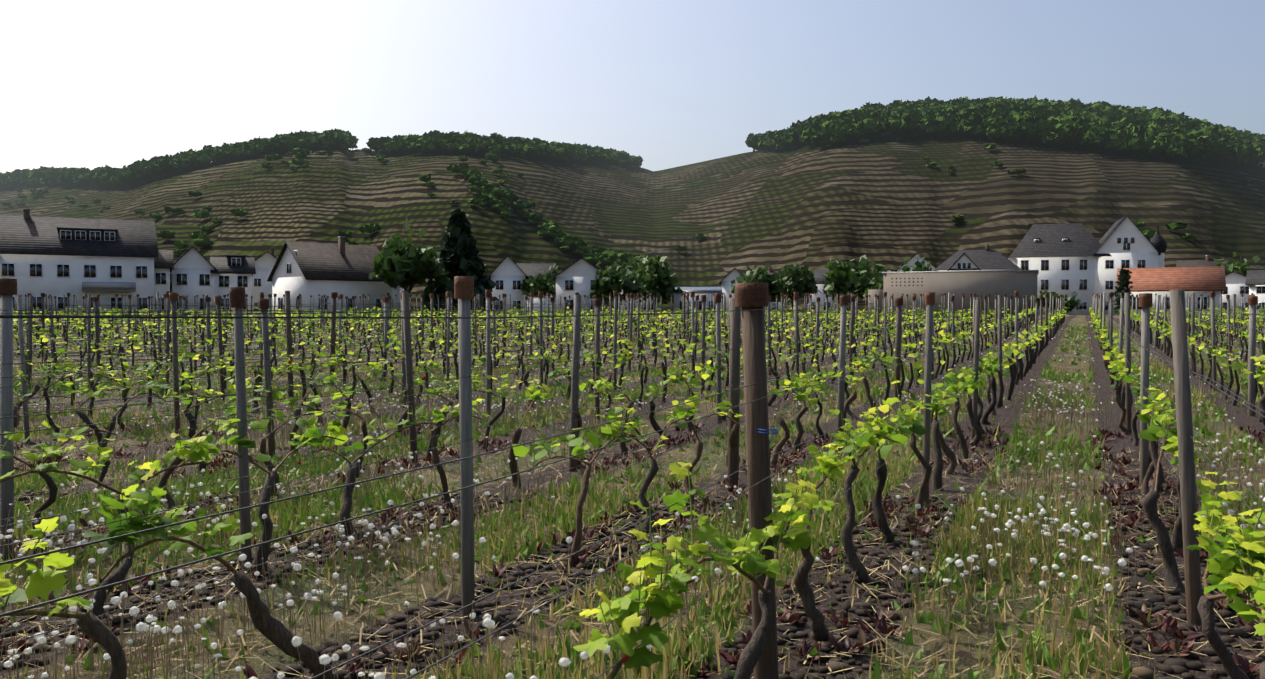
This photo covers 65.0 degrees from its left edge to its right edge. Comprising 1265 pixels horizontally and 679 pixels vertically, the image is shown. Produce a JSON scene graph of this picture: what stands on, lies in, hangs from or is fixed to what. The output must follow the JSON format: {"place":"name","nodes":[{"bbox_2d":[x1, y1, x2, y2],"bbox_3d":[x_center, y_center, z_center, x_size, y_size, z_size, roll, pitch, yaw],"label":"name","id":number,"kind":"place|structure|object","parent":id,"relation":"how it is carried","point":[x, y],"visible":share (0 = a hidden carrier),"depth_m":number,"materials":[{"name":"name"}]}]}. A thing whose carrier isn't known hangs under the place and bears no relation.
{"place":"outdoors","nodes":[
{"label":"outdoors","id":0,"kind":"place"},
{"bbox_2d":[392,277,400,315],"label":"house","id":1,"kind":"structure","parent":0,"point":[396,302],"depth_m":130.04,"materials":[{"name":"white paint"}]},
{"bbox_2d":[0,131,1264,312],"bbox_3d":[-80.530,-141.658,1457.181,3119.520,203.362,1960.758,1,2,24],"label":"hills","id":2,"kind":"structure","parent":0,"point":[887,201],"depth_m":626.05,"materials":[{"name":"green plant"}]},
{"bbox_2d":[0,95,1264,265],"bbox_3d":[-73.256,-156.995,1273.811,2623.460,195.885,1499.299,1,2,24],"label":"trees","id":3,"kind":"object","parent":2,"relation":"on","point":[1156,130],"visible":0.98,"depth_m":742.86,"materials":[{"name":"green plant"}]},
{"bbox_2d":[1256,161,1264,167],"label":"building on hill","id":4,"kind":"structure","parent":2,"relation":"on","point":[1262,164],"depth_m":770.19,"materials":[{"name":"white paint"}]},
{"bbox_2d":[0,313,1264,678],"bbox_3d":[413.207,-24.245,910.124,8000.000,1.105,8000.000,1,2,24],"label":"ground","id":5,"kind":"structure","parent":0,"point":[966,653],"depth_m":9.49,"materials":[{"name":"soil"}]},
{"bbox_2d":[0,208,157,314],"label":"wide house","id":6,"kind":"structure","parent":5,"relation":"on","point":[106,260],"depth_m":114.70,"materials":[{"name":"white paint"}]},
{"bbox_2d":[154,250,173,314],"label":"house annex","id":7,"kind":"object","parent":5,"relation":"on","point":[163,263],"visible":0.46,"depth_m":120.34,"materials":[{"name":"white paint"}]},
{"bbox_2d":[170,271,171,292],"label":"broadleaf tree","id":8,"kind":"object","parent":5,"relation":"on","point":[170,282],"depth_m":126.14,"materials":[{"name":"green plant"}]},
{"bbox_2d":[170,246,255,315],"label":"house","id":9,"kind":"structure","parent":5,"relation":"on","point":[195,271],"depth_m":124.38,"materials":[{"name":"white paint"}]},
{"bbox_2d":[252,248,276,314],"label":"house row","id":10,"kind":"object","parent":5,"relation":"on","point":[265,263],"visible":0.23,"depth_m":176.63,"materials":[{"name":"white paint"}]},
{"bbox_2d":[267,236,396,316],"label":"corner house","id":11,"kind":"structure","parent":5,"relation":"on","point":[305,270],"depth_m":120.23,"materials":[{"name":"white paint"}]},
{"bbox_2d":[367,217,454,295],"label":"broadleaf tree","id":12,"kind":"object","parent":5,"relation":"on","point":[406,263],"visible":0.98,"depth_m":117.37,"materials":[{"name":"green plant"}]},
{"bbox_2d":[415,208,498,315],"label":"spruce tree","id":13,"kind":"object","parent":5,"relation":"on","point":[457,242],"visible":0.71,"depth_m":123.01,"materials":[{"name":"green plant"}]},
{"bbox_2d":[489,256,550,315],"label":"house","id":14,"kind":"structure","parent":5,"relation":"on","point":[508,275],"depth_m":150.51,"materials":[{"name":"white paint"}]},
{"bbox_2d":[516,263,555,296],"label":"house row","id":15,"kind":"object","parent":5,"relation":"on","point":[520,265],"visible":0.02,"depth_m":204.20,"materials":[{"name":"white paint"}]},
{"bbox_2d":[519,263,560,296],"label":"broadleaf tree","id":16,"kind":"object","parent":5,"relation":"on","point":[539,283],"visible":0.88,"depth_m":148.83,"materials":[{"name":"green plant"}]},
{"bbox_2d":[527,257,607,315],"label":"house","id":17,"kind":"structure","parent":5,"relation":"on","point":[579,276],"depth_m":140.03,"materials":[{"name":"white paint"}]},
{"bbox_2d":[590,253,652,312],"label":"broadleaf tree","id":18,"kind":"object","parent":5,"relation":"on","point":[614,277],"visible":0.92,"depth_m":138.00,"materials":[{"name":"green plant"}]},
{"bbox_2d":[0,289,1264,678],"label":"trellis posts","id":19,"kind":"object","parent":5,"relation":"on","point":[748,321],"visible":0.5,"depth_m":9.48,"materials":[{"name":"grey metal"}]},
{"bbox_2d":[0,276,1257,308],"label":"post cap","id":20,"kind":"object","parent":19,"relation":"on","point":[751,294],"visible":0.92,"depth_m":11.24,"materials":[{"name":"metal"}]},
{"bbox_2d":[0,302,1264,678],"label":"trellis wires","id":21,"kind":"object","parent":19,"relation":"attached to","point":[156,318],"visible":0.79,"depth_m":6.78,"materials":[{"name":"grey metal"}]},
{"bbox_2d":[0,312,1264,678],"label":"grapevine trunks","id":22,"kind":"object","parent":5,"relation":"on","point":[264,620],"visible":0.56,"depth_m":8.34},
{"bbox_2d":[0,304,1264,668],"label":"vine leaves","id":23,"kind":"object","parent":22,"relation":"attached to","point":[1222,564],"visible":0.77,"depth_m":6.30,"materials":[{"name":"green plant"}]},
{"bbox_2d":[0,442,1264,678],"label":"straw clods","id":24,"kind":"object","parent":5,"relation":"on","point":[1152,600],"visible":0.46,"depth_m":5.80,"materials":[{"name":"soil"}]},
{"bbox_2d":[0,325,1264,678],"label":"dandelion stems","id":25,"kind":"object","parent":5,"relation":"on","point":[314,561],"visible":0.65,"depth_m":6.38,"materials":[{"name":"green plant"}]},
{"bbox_2d":[0,325,1264,678],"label":"white flowers","id":26,"kind":"object","parent":25,"relation":"attached to","point":[296,641],"visible":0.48,"depth_m":5.85,"materials":[{"name":"white plant"}]},
{"bbox_2d":[0,420,1264,678],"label":"weeds","id":27,"kind":"object","parent":5,"relation":"on","point":[1242,664],"visible":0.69,"depth_m":7.62,"materials":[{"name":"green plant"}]},
{"bbox_2d":[619,266,656,312],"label":"house row","id":28,"kind":"object","parent":5,"relation":"on","point":[636,305],"visible":0.04,"depth_m":189.87,"materials":[{"name":"white paint"}]},
{"bbox_2d":[633,249,680,315],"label":"broadleaf tree","id":29,"kind":"object","parent":5,"relation":"on","point":[653,273],"visible":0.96,"depth_m":148.45,"materials":[{"name":"green plant"}]},
{"bbox_2d":[673,287,723,315],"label":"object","id":30,"kind":"structure","parent":5,"relation":"on","point":[706,291],"depth_m":149.68,"materials":[{"name":"white paint"}]},
{"bbox_2d":[719,268,740,314],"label":"house","id":31,"kind":"structure","parent":5,"relation":"on","point":[725,282],"depth_m":169.34,"materials":[{"name":"white paint"}]},
{"bbox_2d":[730,263,787,303],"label":"broadleaf tree","id":32,"kind":"object","parent":5,"relation":"on","point":[760,275],"visible":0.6,"depth_m":137.32,"materials":[{"name":"green plant"}]},
{"bbox_2d":[748,267,783,314],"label":"house row","id":33,"kind":"object","parent":5,"relation":"on","point":[772,304],"visible":0.08,"depth_m":198.79,"materials":[{"name":"white paint"}]},
{"bbox_2d":[771,259,821,315],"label":"broadleaf tree","id":34,"kind":"object","parent":5,"relation":"on","point":[801,280],"visible":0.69,"depth_m":147.65,"materials":[{"name":"green plant"}]},
{"bbox_2d":[807,270,833,314],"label":"house","id":35,"kind":"structure","parent":5,"relation":"on","point":[819,280],"depth_m":173.79,"materials":[{"name":"white paint"}]},
{"bbox_2d":[822,255,890,315],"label":"broadleaf tree","id":36,"kind":"object","parent":5,"relation":"on","point":[846,278],"visible":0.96,"depth_m":125.61,"materials":[{"name":"green plant"}]},
{"bbox_2d":[862,276,882,298],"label":"broadleaf tree","id":37,"kind":"object","parent":5,"relation":"on","point":[876,285],"visible":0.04,"depth_m":120.26,"materials":[{"name":"green plant"}]},
{"bbox_2d":[897,255,931,271],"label":"broadleaf tree","id":38,"kind":"object","parent":5,"relation":"on","point":[920,267],"visible":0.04,"depth_m":163.02,"materials":[{"name":"green plant"}]},
{"bbox_2d":[895,253,935,271],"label":"house row","id":39,"kind":"object","parent":5,"relation":"on","point":[912,260],"visible":0.08,"depth_m":202.85,"materials":[{"name":"white paint"}]},
{"bbox_2d":[868,270,1038,317],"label":"industrial building","id":40,"kind":"structure","parent":5,"relation":"on","point":[1008,283],"depth_m":98.78,"materials":[{"name":"white paint"}]},
{"bbox_2d":[933,244,1021,270],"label":"house","id":41,"kind":"structure","parent":5,"relation":"on","point":[986,259],"depth_m":149.01,"materials":[{"name":"grey tile"}]},
{"bbox_2d":[1030,288,1080,313],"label":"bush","id":42,"kind":"object","parent":5,"relation":"on","point":[1071,303],"visible":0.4,"depth_m":92.72,"materials":[{"name":"green plant"}]},
{"bbox_2d":[1008,215,1160,314],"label":"house","id":43,"kind":"structure","parent":5,"relation":"on","point":[1080,262],"depth_m":167.60,"materials":[{"name":"paint"}]},
{"bbox_2d":[1113,268,1134,314],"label":"cypress tree","id":44,"kind":"object","parent":5,"relation":"on","point":[1123,282],"visible":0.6,"depth_m":109.80,"materials":[{"name":"green plant"}]},
{"bbox_2d":[1115,266,1225,316],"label":"house","id":45,"kind":"structure","parent":5,"relation":"on","point":[1197,281],"depth_m":116.50,"materials":[{"name":"orange tile"}]},
{"bbox_2d":[1176,255,1228,266],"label":"house row","id":46,"kind":"object","parent":5,"relation":"on","point":[1207,262],"visible":0.08,"depth_m":189.31,"materials":[{"name":"white paint"}]},
{"bbox_2d":[1221,271,1248,315],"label":"house","id":47,"kind":"structure","parent":5,"relation":"on","point":[1235,283],"depth_m":146.71,"materials":[{"name":"white paint"}]},
{"bbox_2d":[1214,252,1260,275],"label":"broadleaf tree","id":48,"kind":"object","parent":5,"relation":"on","point":[1232,267],"visible":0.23,"depth_m":155.62,"materials":[{"name":"green plant"}]},
{"bbox_2d":[1245,270,1264,315],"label":"house","id":49,"kind":"structure","parent":5,"relation":"on","point":[1255,281],"depth_m":134.78,"materials":[{"name":"white paint"}]},
{"bbox_2d":[0,322,1264,678],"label":"grass","id":50,"kind":"structure","parent":0,"point":[718,616],"depth_m":7.90,"materials":[{"name":"green plant"}]},
{"bbox_2d":[0,0,1264,172],"label":"sky","id":51,"kind":"structure","parent":0,"point":[91,84],"materials":[{"name":"blue"}]},
{"bbox_2d":[129,348,1157,662],"bbox_3d":[0.494,0.493,6.711,4.406,0.702,8.646,1,2,38],"label":"trellis clips twine","id":52,"kind":"object","parent":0,"point":[625,658],"visible":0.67,"depth_m":4.32,"materials":[{"name":"green plastic"}]},
{"bbox_2d":[1150,226,1166,267],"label":"turret onion dome","id":53,"kind":"structure","parent":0,"point":[1158,241],"depth_m":171.62,"materials":[{"name":"grey metal"}]}
]}

